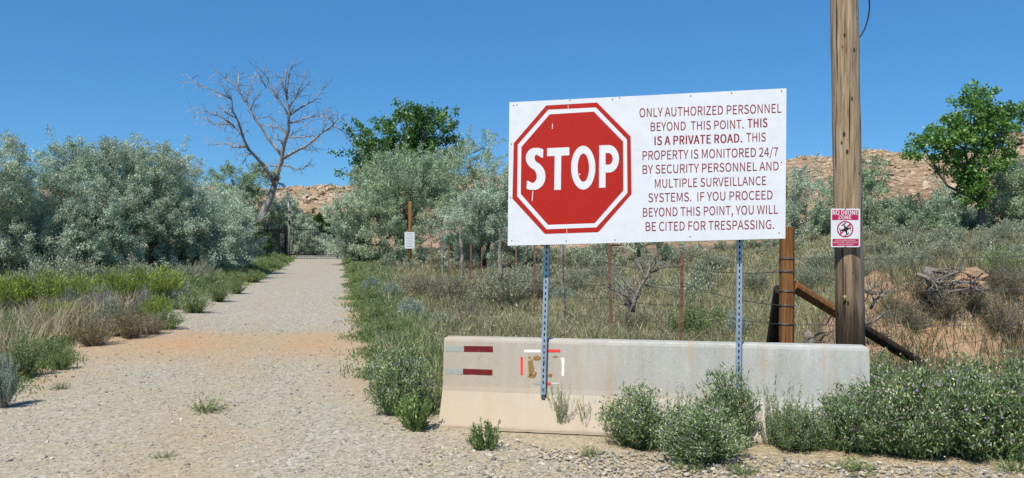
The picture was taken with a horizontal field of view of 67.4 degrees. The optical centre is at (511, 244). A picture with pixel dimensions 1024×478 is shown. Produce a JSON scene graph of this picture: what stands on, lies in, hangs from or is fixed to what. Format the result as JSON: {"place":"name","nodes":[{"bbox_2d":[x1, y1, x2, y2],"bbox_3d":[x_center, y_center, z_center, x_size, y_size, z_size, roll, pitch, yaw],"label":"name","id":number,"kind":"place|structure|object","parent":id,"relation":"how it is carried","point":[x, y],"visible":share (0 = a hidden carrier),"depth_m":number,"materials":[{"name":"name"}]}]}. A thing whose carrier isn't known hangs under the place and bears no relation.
{"place":"outdoors","nodes":[
{"label":"outdoors","id":0,"kind":"place"},
{"bbox_2d":[0,252,600,477],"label":"road","id":1,"kind":"structure","parent":0,"point":[300,291],"depth_m":7.95,"materials":[{"name":"gravel"}]},
{"bbox_2d":[0,351,24,407],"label":"sagebrush","id":2,"kind":"object","parent":1,"relation":"on","point":[8,378],"visible":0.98,"depth_m":7.82,"materials":[{"name":"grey plant"}]},
{"bbox_2d":[43,342,77,369],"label":"weed clump","id":3,"kind":"object","parent":1,"relation":"on","point":[62,360],"visible":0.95,"depth_m":10.19,"materials":[{"name":"green plant"}]},
{"bbox_2d":[65,304,119,346],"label":"dry shrub","id":4,"kind":"object","parent":1,"relation":"on","point":[88,339],"visible":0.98,"depth_m":12.32,"materials":[{"name":"brown plant"}]},
{"bbox_2d":[87,291,135,335],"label":"sagebrush","id":5,"kind":"object","parent":1,"relation":"on","point":[110,309],"visible":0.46,"depth_m":13.44,"materials":[{"name":"grey plant"}]},
{"bbox_2d":[108,298,153,338],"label":"dry shrub","id":6,"kind":"object","parent":1,"relation":"on","point":[129,332],"visible":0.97,"depth_m":13.17,"materials":[{"name":"brown plant"}]},
{"bbox_2d":[135,309,168,334],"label":"dry shrub","id":7,"kind":"object","parent":1,"relation":"on","point":[154,328],"visible":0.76,"depth_m":13.67,"materials":[{"name":"brown plant"}]},
{"bbox_2d":[137,291,174,321],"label":"rabbitbrush","id":8,"kind":"object","parent":1,"relation":"on","point":[155,302],"visible":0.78,"depth_m":15.13,"materials":[{"name":"green plant"}]},
{"bbox_2d":[140,302,186,329],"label":"weed clump","id":9,"kind":"object","parent":1,"relation":"on","point":[171,320],"visible":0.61,"depth_m":14.31,"materials":[{"name":"green plant"}]},
{"bbox_2d":[171,284,216,312],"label":"weed clump","id":10,"kind":"object","parent":1,"relation":"on","point":[193,305],"visible":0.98,"depth_m":17.11,"materials":[{"name":"green plant"}]},
{"bbox_2d":[201,277,234,301],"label":"weed clump","id":11,"kind":"object","parent":1,"relation":"on","point":[217,296],"visible":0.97,"depth_m":20.15,"materials":[{"name":"green plant"}]},
{"bbox_2d":[392,387,439,431],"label":"weed clump","id":12,"kind":"object","parent":1,"relation":"on","point":[415,420],"visible":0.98,"depth_m":6.85,"materials":[{"name":"green plant"}]},
{"bbox_2d":[465,417,501,450],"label":"weed clump","id":13,"kind":"object","parent":1,"relation":"on","point":[489,443],"visible":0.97,"depth_m":6.22,"materials":[{"name":"green plant"}]},
{"bbox_2d":[0,322,1023,477],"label":"pebbles","id":14,"kind":"object","parent":1,"relation":"on","point":[651,470],"visible":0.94,"depth_m":5.99,"materials":[{"name":"gravel"}]},
{"bbox_2d":[763,376,809,450],"bbox_3d":[2.233,1.381,6.279,0.401,0.656,0.304,0,0,-30],"label":"aster shrub","id":15,"kind":"object","parent":14,"relation":"on","point":[774,420],"visible":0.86,"depth_m":6.26,"materials":[{"name":"green plant"}]},
{"bbox_2d":[765,399,827,452],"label":"aster shrub","id":16,"kind":"object","parent":14,"relation":"on","point":[800,442],"visible":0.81,"depth_m":6.22,"materials":[{"name":"green plant"}]},
{"bbox_2d":[819,400,850,451],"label":"aster shrub","id":17,"kind":"object","parent":14,"relation":"on","point":[830,446],"visible":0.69,"depth_m":6.21,"materials":[{"name":"green plant"}]},
{"bbox_2d":[0,143,1023,248],"bbox_3d":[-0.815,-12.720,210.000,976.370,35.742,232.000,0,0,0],"label":"hill","id":18,"kind":"structure","parent":0,"point":[918,174],"depth_m":170.13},
{"bbox_2d":[199,143,1023,223],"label":"rubble","id":19,"kind":"object","parent":18,"relation":"on","point":[925,175],"visible":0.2,"depth_m":185.61,"materials":[{"name":"stone"}]},
{"bbox_2d":[0,0,1023,188],"label":"sky","id":20,"kind":"structure","parent":0,"point":[91,69],"materials":[{"name":"blue"}]},
{"bbox_2d":[22,241,1023,477],"bbox_3d":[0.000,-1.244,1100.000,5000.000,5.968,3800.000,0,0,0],"label":"ground","id":21,"kind":"structure","parent":0,"point":[549,441],"depth_m":6.08,"materials":[{"name":"soil"}]},
{"bbox_2d":[0,269,36,312],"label":"rabbitbrush","id":22,"kind":"object","parent":21,"relation":"on","point":[15,291],"visible":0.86,"depth_m":15.30,"materials":[{"name":"green plant"}]},
{"bbox_2d":[0,319,48,376],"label":"weed clump","id":23,"kind":"object","parent":21,"relation":"on","point":[23,360],"visible":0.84,"depth_m":9.64,"materials":[{"name":"green plant"}]},
{"bbox_2d":[9,267,72,305],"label":"rabbitbrush","id":24,"kind":"object","parent":21,"relation":"on","point":[48,281],"visible":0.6,"depth_m":15.68,"materials":[{"name":"green plant"}]},
{"bbox_2d":[0,130,90,275],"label":"russian olive","id":25,"kind":"object","parent":21,"relation":"on","point":[18,235],"visible":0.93,"depth_m":25.83,"materials":[{"name":"green plant"}]},
{"bbox_2d":[0,282,144,371],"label":"tall dry grass","id":26,"kind":"structure","parent":21,"relation":"on","point":[61,326],"depth_m":12.85,"materials":[{"name":"plant"}]},
{"bbox_2d":[50,272,105,303],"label":"rabbitbrush","id":27,"kind":"object","parent":21,"relation":"on","point":[81,285],"visible":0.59,"depth_m":15.76,"materials":[{"name":"green plant"}]},
{"bbox_2d":[14,122,157,269],"bbox_3d":[-15.460,-1.325,28.349,6.034,6.410,4.661,0,0,20],"label":"russian olive","id":28,"kind":"object","parent":21,"relation":"on","point":[71,173],"visible":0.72,"depth_m":27.37,"materials":[{"name":"green plant"}]},
{"bbox_2d":[85,265,134,304],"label":"rabbitbrush","id":29,"kind":"object","parent":21,"relation":"on","point":[112,280],"visible":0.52,"depth_m":16.50,"materials":[{"name":"green plant"}]},
{"bbox_2d":[115,262,165,301],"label":"rabbitbrush","id":30,"kind":"object","parent":21,"relation":"on","point":[139,278],"visible":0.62,"depth_m":17.09,"materials":[{"name":"green plant"}]},
{"bbox_2d":[85,132,216,268],"bbox_3d":[-13.734,-1.410,29.006,4.460,5.624,4.932,0,0,-36],"label":"russian olive","id":31,"kind":"object","parent":21,"relation":"on","point":[148,175],"visible":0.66,"depth_m":28.32,"materials":[{"name":"green plant"}]},
{"bbox_2d":[145,262,186,299],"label":"rabbitbrush","id":32,"kind":"object","parent":21,"relation":"on","point":[171,282],"visible":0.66,"depth_m":17.73,"materials":[{"name":"green plant"}]},
{"bbox_2d":[166,259,211,279],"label":"sagebrush","id":33,"kind":"object","parent":21,"relation":"on","point":[197,270],"visible":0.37,"depth_m":25.38,"materials":[{"name":"green plant"}]},
{"bbox_2d":[130,135,258,273],"bbox_3d":[-12.241,-1.435,30.179,4.800,5.819,5.924,0,0,0],"label":"russian olive","id":34,"kind":"object","parent":21,"relation":"on","point":[228,240],"visible":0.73,"depth_m":29.43,"materials":[{"name":"green plant"}]},
{"bbox_2d":[0,252,447,412],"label":"verge grass","id":35,"kind":"structure","parent":21,"relation":"on","point":[427,327],"depth_m":12.74,"materials":[{"name":"plant"}]},
{"bbox_2d":[190,175,271,267],"bbox_3d":[-12.541,-0.764,33.639,4.102,4.628,4.106,0,0,0],"label":"russian olive","id":36,"kind":"object","parent":21,"relation":"on","point":[218,187],"visible":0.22,"depth_m":33.59,"materials":[{"name":"green plant"}]},
{"bbox_2d":[203,160,280,224],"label":"russian olive","id":37,"kind":"object","parent":21,"relation":"on","point":[254,192],"visible":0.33,"depth_m":63.12,"materials":[{"name":"green plant"}]},
{"bbox_2d":[228,214,274,256],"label":"tamarisk","id":38,"kind":"object","parent":21,"relation":"on","point":[258,234],"visible":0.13,"depth_m":50.17,"materials":[{"name":"green plant"}]},
{"bbox_2d":[180,56,351,229],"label":"dead tree","id":39,"kind":"object","parent":21,"relation":"on","point":[266,206],"visible":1,"depth_m":56.35,"materials":[{"name":"grey wood"}]},
{"bbox_2d":[251,189,318,252],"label":"russian olive","id":40,"kind":"object","parent":21,"relation":"on","point":[279,214],"visible":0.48,"depth_m":66.48,"materials":[{"name":"green plant"}]},
{"bbox_2d":[0,252,605,393],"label":"verge weeds","id":41,"kind":"object","parent":21,"relation":"on","point":[225,275],"visible":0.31,"depth_m":14.65,"materials":[{"name":"green plant"}]},
{"bbox_2d":[282,223,332,255],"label":"russian olive","id":42,"kind":"object","parent":21,"relation":"on","point":[307,240],"visible":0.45,"depth_m":65.31,"materials":[{"name":"green plant"}]},
{"bbox_2d":[286,226,339,258],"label":"metal gate","id":43,"kind":"structure","parent":21,"relation":"on","point":[304,229],"depth_m":55.99,"materials":[{"name":"black metal"}]},
{"bbox_2d":[292,207,349,245],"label":"juniper","id":44,"kind":"object","parent":21,"relation":"on","point":[318,218],"visible":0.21,"depth_m":90.55,"materials":[{"name":"green plant"}]},
{"bbox_2d":[312,185,384,262],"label":"russian olive","id":45,"kind":"object","parent":21,"relation":"on","point":[355,239],"visible":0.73,"depth_m":44.63,"materials":[{"name":"green plant"}]},
{"bbox_2d":[327,97,466,210],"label":"cottonwood","id":46,"kind":"object","parent":21,"relation":"on","point":[419,119],"visible":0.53,"depth_m":55.08,"materials":[{"name":"green plant"}]},
{"bbox_2d":[323,140,471,262],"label":"russian olive","id":47,"kind":"object","parent":21,"relation":"on","point":[388,182],"visible":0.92,"depth_m":44.48,"materials":[{"name":"green plant"}]},
{"bbox_2d":[361,337,438,416],"bbox_3d":[-1.101,1.322,7.555,0.824,0.822,0.708,0,0,28],"label":"aster shrub","id":48,"kind":"object","parent":21,"relation":"on","point":[392,384],"visible":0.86,"depth_m":7.48,"materials":[{"name":"green plant"}]},
{"bbox_2d":[405,201,414,262],"bbox_3d":[-5.051,-0.299,37.976,0.490,3.683,0.213,0,0,0],"label":"notice post","id":49,"kind":"object","parent":21,"relation":"on","point":[409,240],"visible":0.93,"depth_m":37.87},
{"bbox_2d":[389,270,452,297],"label":"dry shrub","id":50,"kind":"object","parent":21,"relation":"on","point":[417,284],"visible":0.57,"depth_m":20.79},
{"bbox_2d":[420,273,478,301],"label":"dry shrub","id":51,"kind":"object","parent":21,"relation":"on","point":[458,290],"visible":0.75,"depth_m":19.62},
{"bbox_2d":[425,124,508,259],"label":"russian olive","id":52,"kind":"object","parent":21,"relation":"on","point":[476,175],"visible":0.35,"depth_m":49.62,"materials":[{"name":"green plant"}]},
{"bbox_2d":[446,298,499,325],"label":"dry shrub","id":53,"kind":"object","parent":21,"relation":"on","point":[459,310],"visible":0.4,"depth_m":15.10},
{"bbox_2d":[423,161,544,268],"bbox_3d":[-0.960,-1.328,37.427,7.134,5.675,4.727,0,0,-31],"label":"russian olive","id":54,"kind":"object","parent":21,"relation":"on","point":[483,225],"visible":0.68,"depth_m":36.40,"materials":[{"name":"green plant"}]},
{"bbox_2d":[467,262,532,309],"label":"sagebrush","id":55,"kind":"object","parent":21,"relation":"on","point":[509,293],"visible":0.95,"depth_m":18.04,"materials":[{"name":"green plant"}]},
{"bbox_2d":[0,217,1023,302],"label":"scrub","id":56,"kind":"object","parent":21,"relation":"on","point":[597,259],"visible":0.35,"depth_m":30.32,"materials":[{"name":"green plant"}]},
{"bbox_2d":[511,267,555,301],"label":"sagebrush","id":57,"kind":"object","parent":21,"relation":"on","point":[537,285],"visible":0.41,"depth_m":20.79,"materials":[{"name":"green plant"}]},
{"bbox_2d":[545,381,579,422],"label":"aster shrub","id":58,"kind":"object","parent":21,"relation":"on","point":[558,410],"visible":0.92,"depth_m":6.80,"materials":[{"name":"green plant"}]},
{"bbox_2d":[553,263,595,292],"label":"sagebrush","id":59,"kind":"object","parent":21,"relation":"on","point":[575,278],"visible":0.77,"depth_m":23.28,"materials":[{"name":"green plant"}]},
{"bbox_2d":[430,227,779,340],"bbox_3d":[-0.113,0.622,20.794,1.870,2.383,25.356,0,0,-12],"label":"wire fence","id":60,"kind":"object","parent":21,"relation":"on","point":[500,264],"visible":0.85,"depth_m":14.39,"materials":[{"name":"metal"}]},
{"bbox_2d":[598,306,659,329],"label":"dry shrub","id":61,"kind":"object","parent":21,"relation":"on","point":[629,314],"visible":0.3,"depth_m":14.16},
{"bbox_2d":[550,241,710,258],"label":"russian olive","id":62,"kind":"object","parent":21,"relation":"on","point":[636,248],"visible":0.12,"depth_m":43.76,"materials":[{"name":"green plant"}]},
{"bbox_2d":[595,248,674,311],"bbox_3d":[1.710,0.476,10.639,1.170,0.944,0.677,0,0,0],"label":"dead shrub","id":63,"kind":"object","parent":21,"relation":"on","point":[631,306],"visible":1,"depth_m":10.59,"materials":[{"name":"plant"}]},
{"bbox_2d":[593,379,687,450],"bbox_3d":[1.062,1.422,6.408,0.775,0.605,0.790,0,0,41],"label":"aster shrub","id":64,"kind":"object","parent":21,"relation":"on","point":[632,426],"visible":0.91,"depth_m":6.32,"materials":[{"name":"green plant"}]},
{"bbox_2d":[438,336,869,444],"bbox_3d":[1.211,1.270,6.939,3.735,0.803,0.605,0,0,10],"label":"concrete barrier","id":65,"kind":"object","parent":21,"relation":"on","point":[493,380],"visible":0.79,"depth_m":6.86,"materials":[{"name":"grey concrete"}]},
{"bbox_2d":[508,88,785,398],"bbox_3d":[1.181,0.021,6.858,2.422,2.743,0.298,0,0,8],"label":"warning sign","id":66,"kind":"object","parent":65,"relation":"on","point":[706,166],"visible":0.98,"depth_m":6.75,"materials":[{"name":"metal"}]},
{"bbox_2d":[354,227,1023,413],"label":"field grass","id":67,"kind":"structure","parent":21,"relation":"on","point":[531,325],"depth_m":17.09,"materials":[{"name":"plant"}]},
{"bbox_2d":[665,295,715,338],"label":"weed clump","id":68,"kind":"object","parent":21,"relation":"on","point":[688,321],"visible":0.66,"depth_m":12.92,"materials":[{"name":"green plant"}]},
{"bbox_2d":[651,398,759,464],"bbox_3d":[1.452,1.452,5.991,0.930,0.538,0.839,0,0,-44],"label":"aster shrub","id":69,"kind":"object","parent":21,"relation":"on","point":[700,440],"visible":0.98,"depth_m":5.87,"materials":[{"name":"green plant"}]},
{"bbox_2d":[691,252,732,272],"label":"sagebrush","id":70,"kind":"object","parent":21,"relation":"on","point":[718,261],"visible":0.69,"depth_m":30.25,"materials":[{"name":"green plant"}]},
{"bbox_2d":[687,361,762,441],"bbox_3d":[1.819,1.360,6.549,0.629,0.740,0.742,0,0,-12],"label":"aster shrub","id":71,"kind":"object","parent":21,"relation":"on","point":[738,405],"visible":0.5,"depth_m":6.46,"materials":[{"name":"green plant"}]},
{"bbox_2d":[742,266,769,293],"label":"sagebrush","id":72,"kind":"object","parent":21,"relation":"on","point":[748,282],"visible":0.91,"depth_m":21.89,"materials":[{"name":"green plant"}]},
{"bbox_2d":[757,153,831,247],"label":"russian olive","id":73,"kind":"object","parent":21,"relation":"on","point":[794,210],"visible":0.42,"depth_m":45.17,"materials":[{"name":"green plant"}]},
{"bbox_2d":[795,261,829,289],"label":"sagebrush","id":74,"kind":"object","parent":21,"relation":"on","point":[807,277],"visible":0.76,"depth_m":20.18,"materials":[{"name":"green plant"}]},
{"bbox_2d":[606,435,1023,477],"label":"straw litter","id":75,"kind":"object","parent":21,"relation":"on","point":[738,475],"visible":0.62,"depth_m":5.90,"materials":[{"name":"plant"}]},
{"bbox_2d":[799,394,839,453],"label":"aster shrub","id":76,"kind":"object","parent":21,"relation":"on","point":[816,447],"visible":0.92,"depth_m":6.17,"materials":[{"name":"green plant"}]},
{"bbox_2d":[830,0,865,345],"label":"utility pole","id":77,"kind":"object","parent":21,"relation":"on","point":[847,175],"visible":0.81,"depth_m":7.79,"materials":[{"name":"brown wood"}]},
{"bbox_2d":[831,209,859,246],"bbox_3d":[3.363,-0.167,7.755,0.271,0.390,0.049,0,0,16],"label":"drone sign","id":78,"kind":"object","parent":77,"relation":"attached to","point":[845,227],"visible":1,"depth_m":7.73,"materials":[{"name":"red"}]},
{"bbox_2d":[802,144,896,238],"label":"russian olive","id":79,"kind":"object","parent":21,"relation":"on","point":[870,185],"visible":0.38,"depth_m":43.69,"materials":[{"name":"green plant"}]},
{"bbox_2d":[818,456,889,476],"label":"weed tuft","id":80,"kind":"object","parent":21,"relation":"on","point":[856,467],"visible":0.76,"depth_m":5.67,"materials":[{"name":"green plant"}]},
{"bbox_2d":[810,373,906,454],"bbox_3d":[2.828,1.386,6.234,0.745,0.679,0.775,0,0,26],"label":"aster shrub","id":81,"kind":"object","parent":21,"relation":"on","point":[857,439],"visible":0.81,"depth_m":6.13,"materials":[{"name":"green plant"}]},
{"bbox_2d":[863,234,898,255],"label":"sagebrush","id":82,"kind":"object","parent":21,"relation":"on","point":[880,246],"visible":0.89,"depth_m":26.93,"materials":[{"name":"green plant"}]},
{"bbox_2d":[869,346,908,392],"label":"aster shrub","id":83,"kind":"object","parent":21,"relation":"on","point":[881,358],"visible":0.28,"depth_m":8.26,"materials":[{"name":"green plant"}]},
{"bbox_2d":[766,227,1023,366],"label":"wire fence","id":84,"kind":"object","parent":21,"relation":"on","point":[787,289],"visible":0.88,"depth_m":8.53,"materials":[{"name":"wood"}]},
{"bbox_2d":[888,227,926,245],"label":"sagebrush","id":85,"kind":"object","parent":21,"relation":"on","point":[897,237],"visible":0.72,"depth_m":30.25,"materials":[{"name":"green plant"}]},
{"bbox_2d":[885,247,937,272],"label":"sagebrush","id":86,"kind":"object","parent":21,"relation":"on","point":[906,261],"visible":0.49,"depth_m":20.93,"materials":[{"name":"green plant"}]},
{"bbox_2d":[854,353,973,460],"bbox_3d":[3.181,1.300,6.105,0.871,0.871,0.894,0,0,42],"label":"aster shrub","id":87,"kind":"object","parent":21,"relation":"on","point":[917,437],"visible":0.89,"depth_m":5.99,"materials":[{"name":"green plant"}]},
{"bbox_2d":[815,265,1023,378],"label":"dirt mound","id":88,"kind":"object","parent":21,"relation":"on","point":[949,341],"visible":0.07,"depth_m":9.87,"materials":[{"name":"soil"}]},
{"bbox_2d":[864,277,907,331],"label":"root branch","id":89,"kind":"object","parent":88,"relation":"on","point":[880,295],"visible":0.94,"depth_m":9.55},
{"bbox_2d":[872,290,918,315],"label":"dry shrub","id":90,"kind":"object","parent":88,"relation":"on","point":[886,303],"visible":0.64,"depth_m":10.30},
{"bbox_2d":[880,295,940,330],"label":"dry shrub","id":91,"kind":"object","parent":88,"relation":"on","point":[921,323],"visible":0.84,"depth_m":9.98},
{"bbox_2d":[798,242,1023,384],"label":"dry grass","id":92,"kind":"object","parent":88,"relation":"on","point":[983,336],"visible":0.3,"depth_m":9.86,"materials":[{"name":"plant"}]},
{"bbox_2d":[900,266,960,303],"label":"dry shrub","id":93,"kind":"object","parent":88,"relation":"on","point":[920,291],"visible":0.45,"depth_m":10.25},
{"bbox_2d":[918,281,973,317],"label":"dry shrub","id":94,"kind":"object","parent":88,"relation":"on","point":[946,313],"visible":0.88,"depth_m":9.88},
{"bbox_2d":[916,260,990,304],"bbox_3d":[5.706,0.498,9.954,0.905,0.602,0.753,0,0,0],"label":"root pile","id":95,"kind":"object","parent":88,"relation":"on","point":[927,273],"visible":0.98,"depth_m":9.95,"materials":[{"name":"wood"}]},
{"bbox_2d":[922,267,988,296],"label":"dirt clods","id":96,"kind":"object","parent":88,"relation":"on","point":[981,274],"visible":0.45,"depth_m":10.12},
{"bbox_2d":[948,280,1007,307],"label":"dry shrub","id":97,"kind":"object","parent":88,"relation":"on","point":[975,295],"visible":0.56,"depth_m":9.97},
{"bbox_2d":[968,296,1023,331],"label":"dry shrub","id":98,"kind":"object","parent":88,"relation":"on","point":[1005,325],"visible":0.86,"depth_m":9.83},
{"bbox_2d":[977,241,1023,276],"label":"weed clump","id":99,"kind":"object","parent":88,"relation":"on","point":[996,255],"visible":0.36,"depth_m":11.56,"materials":[{"name":"green plant"}]},
{"bbox_2d":[981,247,1023,299],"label":"dry shrub","id":100,"kind":"object","parent":88,"relation":"on","point":[1015,286],"visible":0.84,"depth_m":10.46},
{"bbox_2d":[878,190,967,234],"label":"russian olive","id":101,"kind":"object","parent":21,"relation":"on","point":[930,215],"visible":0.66,"depth_m":41.79,"materials":[{"name":"green plant"}]},
{"bbox_2d":[923,236,969,261],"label":"sagebrush","id":102,"kind":"object","parent":21,"relation":"on","point":[944,249],"visible":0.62,"depth_m":25.04,"materials":[{"name":"green plant"}]},
{"bbox_2d":[925,173,994,228],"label":"russian olive","id":103,"kind":"object","parent":21,"relation":"on","point":[950,206],"visible":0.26,"depth_m":46.05,"materials":[{"name":"green plant"}]},
{"bbox_2d":[899,78,1023,226],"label":"cottonwood","id":104,"kind":"object","parent":21,"relation":"on","point":[988,123],"visible":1,"depth_m":40.66,"materials":[{"name":"green plant"}]},
{"bbox_2d":[920,345,1023,463],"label":"aster shrub","id":105,"kind":"object","parent":21,"relation":"on","point":[983,441],"visible":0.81,"depth_m":5.91,"materials":[{"name":"green plant"}]},
{"bbox_2d":[960,232,1009,253],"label":"sagebrush","id":106,"kind":"object","parent":21,"relation":"on","point":[980,243],"visible":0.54,"depth_m":26.36,"materials":[{"name":"green plant"}]},
{"bbox_2d":[970,155,1023,230],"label":"russian olive","id":107,"kind":"object","parent":21,"relation":"on","point":[1011,185],"visible":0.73,"depth_m":42.42,"materials":[{"name":"green plant"}]},
{"bbox_2d":[970,348,1023,460],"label":"aster shrub","id":108,"kind":"object","parent":21,"relation":"on","point":[1018,374],"visible":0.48,"depth_m":5.91,"materials":[{"name":"green plant"}]},
{"bbox_2d":[980,222,1023,242],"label":"sagebrush","id":109,"kind":"object","parent":21,"relation":"on","point":[1008,232],"visible":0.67,"depth_m":31.33,"materials":[{"name":"green plant"}]},
{"bbox_2d":[989,452,1023,473],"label":"weed tuft","id":110,"kind":"object","parent":21,"relation":"on","point":[1010,469],"visible":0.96,"depth_m":5.64,"materials":[{"name":"green plant"}]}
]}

